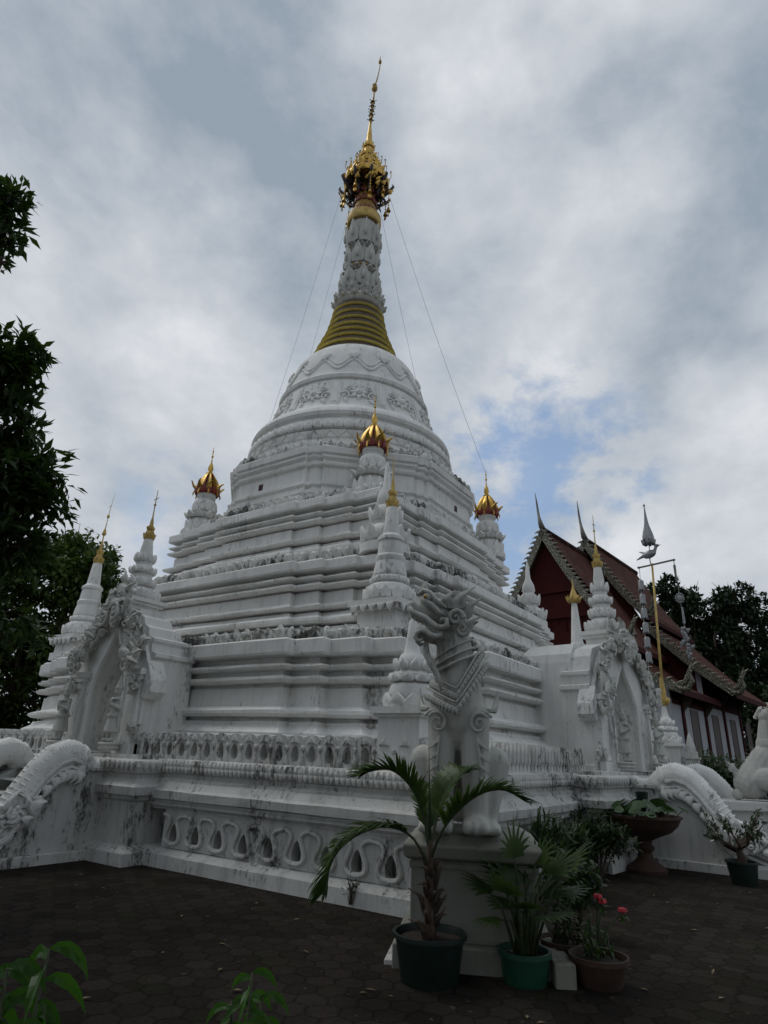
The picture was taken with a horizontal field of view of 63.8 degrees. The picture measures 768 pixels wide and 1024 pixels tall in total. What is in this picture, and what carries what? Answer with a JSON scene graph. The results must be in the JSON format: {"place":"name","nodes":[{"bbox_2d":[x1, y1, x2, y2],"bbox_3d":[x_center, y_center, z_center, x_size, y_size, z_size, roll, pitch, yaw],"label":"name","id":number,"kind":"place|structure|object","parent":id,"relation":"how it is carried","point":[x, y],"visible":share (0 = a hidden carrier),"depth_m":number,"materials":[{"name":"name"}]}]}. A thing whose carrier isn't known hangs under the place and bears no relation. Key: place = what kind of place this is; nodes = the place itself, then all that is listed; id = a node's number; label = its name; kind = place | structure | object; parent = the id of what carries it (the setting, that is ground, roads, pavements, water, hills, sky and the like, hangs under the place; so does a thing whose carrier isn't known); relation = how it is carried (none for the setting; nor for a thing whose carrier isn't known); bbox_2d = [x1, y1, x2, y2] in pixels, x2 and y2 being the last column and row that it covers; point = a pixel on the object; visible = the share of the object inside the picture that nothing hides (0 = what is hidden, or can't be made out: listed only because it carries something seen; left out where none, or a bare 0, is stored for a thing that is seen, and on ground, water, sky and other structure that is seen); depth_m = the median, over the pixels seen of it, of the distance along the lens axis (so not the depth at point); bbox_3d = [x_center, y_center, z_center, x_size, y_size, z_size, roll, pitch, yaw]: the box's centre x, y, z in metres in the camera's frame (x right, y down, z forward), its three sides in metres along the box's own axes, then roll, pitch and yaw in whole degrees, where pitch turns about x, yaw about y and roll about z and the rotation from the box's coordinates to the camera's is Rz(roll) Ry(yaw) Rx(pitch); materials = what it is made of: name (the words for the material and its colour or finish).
{"place":"outdoors","nodes":[
{"label":"outdoors","id":0,"kind":"place"},
{"bbox_2d":[0,798,767,1023],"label":"ground","id":1,"kind":"structure","parent":0,"point":[123,928],"depth_m":5.26,"materials":[{"name":"grey concrete"}]},
{"bbox_2d":[0,583,31,728],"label":"background tree","id":2,"kind":"object","parent":1,"relation":"on","point":[14,719],"visible":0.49,"depth_m":21.61,"materials":[{"name":"green plant"}]},
{"bbox_2d":[0,172,86,658],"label":"overhanging tree","id":3,"kind":"object","parent":1,"relation":"on","point":[28,484],"visible":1,"depth_m":8.72,"materials":[{"name":"green plant"}]},
{"bbox_2d":[0,941,87,1023],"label":"seedling","id":4,"kind":"object","parent":1,"relation":"on","point":[28,973],"visible":1,"depth_m":1.65,"materials":[{"name":"green plant"}]},
{"bbox_2d":[0,737,109,869],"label":"naga staircase","id":5,"kind":"structure","parent":1,"relation":"on","point":[47,816],"depth_m":8.86,"materials":[{"name":"white paint"}]},
{"bbox_2d":[0,526,130,728],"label":"rounded tree","id":6,"kind":"object","parent":1,"relation":"on","point":[67,581],"visible":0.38,"depth_m":22.43,"materials":[{"name":"green plant"}]},
{"bbox_2d":[31,492,196,867],"bbox_3d":[-4.804,2.507,11.422,4.190,6.590,1.660,-12,-25,32],"label":"gate shrine","id":7,"kind":"object","parent":1,"relation":"on","point":[124,687],"visible":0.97,"depth_m":10.79,"materials":[{"name":"white paint"}]},
{"bbox_2d":[206,967,288,1023],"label":"seedling","id":8,"kind":"object","parent":1,"relation":"on","point":[245,1000],"visible":1,"depth_m":1.78,"materials":[{"name":"green plant"}]},
{"bbox_2d":[341,871,360,904],"bbox_3d":[-0.361,4.190,6.874,0.205,0.322,0.255,-12,-25,32],"label":"weed","id":9,"kind":"object","parent":1,"relation":"on","point":[350,894],"visible":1,"depth_m":6.84,"materials":[{"name":"green plant"}]},
{"bbox_2d":[0,619,701,917],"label":"terrace","id":10,"kind":"structure","parent":1,"relation":"on","point":[274,813],"depth_m":8.00,"materials":[{"name":"white paint"}]},
{"bbox_2d":[21,56,582,745],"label":"chedi","id":11,"kind":"structure","parent":10,"relation":"on","point":[325,546],"depth_m":14.18,"materials":[{"name":"white paint"}]},
{"bbox_2d":[270,194,341,419],"bbox_3d":[-2.729,-6.745,20.928,1.917,11.002,0.010,2,-21,0],"label":"guy wire","id":12,"kind":"object","parent":11,"relation":"attached to","point":[306,308],"visible":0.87,"depth_m":20.98,"materials":[{"name":"metal"}]},
{"bbox_2d":[310,209,349,354],"bbox_3d":[-2.489,-6.081,21.779,2.182,11.602,0.012,-7,-23,22],"label":"guy wire","id":13,"kind":"object","parent":11,"relation":"attached to","point":[330,281],"visible":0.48,"depth_m":22.45,"materials":[{"name":"metal"}]},
{"bbox_2d":[381,215,415,378],"bbox_3d":[0.968,-5.799,22.163,3.409,11.603,0.011,17,-26,-34],"label":"guy wire","id":14,"kind":"object","parent":11,"relation":"attached to","point":[398,298],"visible":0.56,"depth_m":22.54,"materials":[{"name":"metal"}]},
{"bbox_2d":[390,199,486,475],"bbox_3d":[1.756,-6.447,21.391,3.549,10.903,0.009,7,-22,-11],"label":"guy wire","id":15,"kind":"object","parent":11,"relation":"attached to","point":[437,340],"visible":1,"depth_m":21.18,"materials":[{"name":"metal"}]},
{"bbox_2d":[637,504,674,705],"bbox_3d":[8.621,2.693,19.229,1.137,6.400,0.442,-12,-25,32],"label":"prayer pole","id":16,"kind":"object","parent":10,"relation":"on","point":[648,539],"visible":0.98,"depth_m":19.65,"materials":[{"name":"gold metal"}]},
{"bbox_2d":[638,568,657,711],"bbox_3d":[8.084,4.091,18.914,0.252,4.910,0.204,-12,-25,32],"label":"lantern string","id":17,"kind":"object","parent":16,"relation":"hanging from","point":[641,589],"visible":0.68,"depth_m":19.10,"materials":[{"name":"metal"}]},
{"bbox_2d":[673,561,694,659],"bbox_3d":[9.129,2.956,18.857,0.409,3.085,0.140,-12,-25,32],"label":"prayer streamer","id":18,"kind":"object","parent":16,"relation":"hanging from","point":[679,597],"visible":1,"depth_m":18.61,"materials":[{"name":"silver metal"}]},
{"bbox_2d":[384,943,392,964],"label":"kerb slab","id":19,"kind":"structure","parent":1,"relation":"on","point":[388,959],"depth_m":5.05,"materials":[{"name":"white paint"}]},
{"bbox_2d":[307,751,538,991],"bbox_3d":[0.326,2.800,5.011,1.790,1.660,1.098,2,-21,1],"label":"potted palm","id":20,"kind":"object","parent":1,"relation":"on","point":[429,949],"visible":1,"depth_m":4.85,"materials":[{"name":"green plant"}]},
{"bbox_2d":[392,823,558,981],"bbox_3d":[0.819,3.454,5.647,1.320,0.980,1.360,-1,-22,8],"label":"lion pedestal","id":21,"kind":"object","parent":1,"relation":"on","point":[456,851],"visible":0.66,"depth_m":5.16,"materials":[{"name":"paint"}]},
{"bbox_2d":[407,581,509,836],"bbox_3d":[0.753,1.953,6.302,0.975,2.303,1.451,-1,-22,8],"label":"lion statue","id":22,"kind":"object","parent":21,"relation":"on","point":[458,714],"visible":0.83,"depth_m":5.78,"materials":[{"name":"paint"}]},
{"bbox_2d":[458,817,591,989],"bbox_3d":[1.167,3.082,4.945,1.076,1.146,0.732,4,-21,-5],"label":"potted fan palm","id":23,"kind":"object","parent":1,"relation":"on","point":[525,964],"visible":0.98,"depth_m":4.90,"materials":[{"name":"green plant"}]},
{"bbox_2d":[550,950,576,989],"bbox_3d":[1.377,3.579,4.826,0.160,0.170,0.400,1,-21,2],"label":"kerb stone","id":24,"kind":"object","parent":1,"relation":"on","point":[563,971],"visible":0.77,"depth_m":4.66,"materials":[{"name":"paint"}]},
{"bbox_2d":[522,805,608,875],"bbox_3d":[2.237,4.328,7.865,1.370,1.079,1.269,-12,-25,32],"label":"shrub","id":25,"kind":"object","parent":1,"relation":"on","point":[570,837],"visible":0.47,"depth_m":7.78,"materials":[{"name":"green plant"}]},
{"bbox_2d":[540,885,591,954],"bbox_3d":[1.516,3.492,5.235,0.422,0.620,0.433,10,-23,-19],"label":"potted shrub","id":26,"kind":"object","parent":1,"relation":"on","point":[565,940],"visible":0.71,"depth_m":5.17,"materials":[{"name":"green plant"}]},
{"bbox_2d":[538,839,608,934],"bbox_3d":[1.872,3.729,6.093,0.608,0.873,0.746,8,-22,-14],"label":"shrub","id":27,"kind":"object","parent":1,"relation":"on","point":[590,879],"visible":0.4,"depth_m":6.01,"materials":[{"name":"green plant"}]},
{"bbox_2d":[524,521,667,874],"bbox_3d":[4.660,3.360,13.465,2.310,7.160,5.910,-16,-27,38],"label":"gate shrine","id":28,"kind":"object","parent":1,"relation":"on","point":[598,706],"visible":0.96,"depth_m":12.34,"materials":[{"name":"white paint"}]},
{"bbox_2d":[568,893,629,992],"bbox_3d":[1.683,3.348,4.832,0.479,0.606,0.456,-12,-25,32],"label":"potted flower","id":29,"kind":"object","parent":1,"relation":"on","point":[601,968],"visible":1,"depth_m":4.74,"materials":[{"name":"red plant"}]},
{"bbox_2d":[562,799,641,876],"bbox_3d":[3.207,4.987,9.459,1.234,1.082,1.185,4,-21,-6],"label":"shrub","id":30,"kind":"object","parent":1,"relation":"on","point":[612,835],"visible":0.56,"depth_m":9.24,"materials":[{"name":"green plant"}]},
{"bbox_2d":[509,494,767,798],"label":"temple hall","id":31,"kind":"structure","parent":1,"relation":"on","point":[708,699],"depth_m":32.58,"materials":[{"name":"red wood"}]},
{"bbox_2d":[690,709,703,760],"bbox_3d":[14.800,10.890,29.008,0.040,3.000,1.400,-15,-27,37],"label":"window","id":32,"kind":"structure","parent":31,"relation":"in","point":[694,715],"depth_m":29.19,"materials":[{"name":"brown wood"}]},
{"bbox_2d":[711,715,725,766],"bbox_3d":[17.287,12.066,31.773,0.040,3.000,1.400,-15,-27,37],"label":"window","id":33,"kind":"structure","parent":31,"relation":"in","point":[715,720],"depth_m":31.92,"materials":[{"name":"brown wood"}]},
{"bbox_2d":[729,719,741,764],"bbox_3d":[19.773,13.243,34.537,0.040,3.000,1.400,-15,-27,37],"label":"window","id":34,"kind":"structure","parent":31,"relation":"in","point":[732,723],"depth_m":34.68,"materials":[{"name":"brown wood"}]},
{"bbox_2d":[745,724,753,752],"bbox_3d":[22.260,14.419,37.302,0.040,3.000,1.400,-15,-27,37],"label":"window","id":35,"kind":"structure","parent":31,"relation":"in","point":[748,729],"depth_m":37.53,"materials":[{"name":"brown wood"}]},
{"bbox_2d":[603,791,688,875],"bbox_3d":[4.179,5.133,9.913,1.310,1.160,1.318,-12,-25,32],"label":"goblet planter","id":36,"kind":"object","parent":1,"relation":"on","point":[648,827],"visible":0.92,"depth_m":9.67,"materials":[{"name":"ceramic"}]},
{"bbox_2d":[631,762,767,879],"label":"naga staircase","id":37,"kind":"structure","parent":1,"relation":"on","point":[695,791],"depth_m":10.29,"materials":[{"name":"white paint"}]},
{"bbox_2d":[644,572,767,686],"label":"background tree","id":38,"kind":"object","parent":1,"relation":"on","point":[731,656],"visible":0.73,"depth_m":53.66,"materials":[{"name":"green plant"}]},
{"bbox_2d":[684,747,746,797],"bbox_3d":[11.911,9.364,21.439,3.512,2.276,2.777,-12,-25,32],"label":"shrub","id":39,"kind":"object","parent":1,"relation":"on","point":[728,777],"visible":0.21,"depth_m":21.43,"materials":[{"name":"green plant"}]},
{"bbox_2d":[702,809,767,886],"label":"potted bonsai","id":40,"kind":"object","parent":1,"relation":"on","point":[743,870],"visible":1,"depth_m":9.05,"materials":[{"name":"green plant"}]},
{"bbox_2d":[721,798,767,835],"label":"boundary wall","id":41,"kind":"structure","parent":1,"relation":"on","point":[743,810],"depth_m":11.10,"materials":[{"name":"white paint"}]},
{"bbox_2d":[725,702,767,799],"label":"lion statue","id":42,"kind":"object","parent":41,"relation":"on","point":[750,778],"visible":1,"depth_m":11.48,"materials":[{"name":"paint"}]},
{"bbox_2d":[723,749,767,799],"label":"shrub","id":43,"kind":"object","parent":1,"relation":"on","point":[764,797],"visible":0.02,"depth_m":23.23,"materials":[{"name":"green plant"}]},
{"bbox_2d":[740,678,767,754],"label":"background tree","id":44,"kind":"object","parent":1,"relation":"on","point":[758,691],"visible":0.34,"depth_m":47.43,"materials":[{"name":"green plant"}]},
{"bbox_2d":[0,0,767,736],"label":"sky","id":45,"kind":"structure","parent":0,"point":[579,198],"materials":[{"name":"grey"}]}
]}

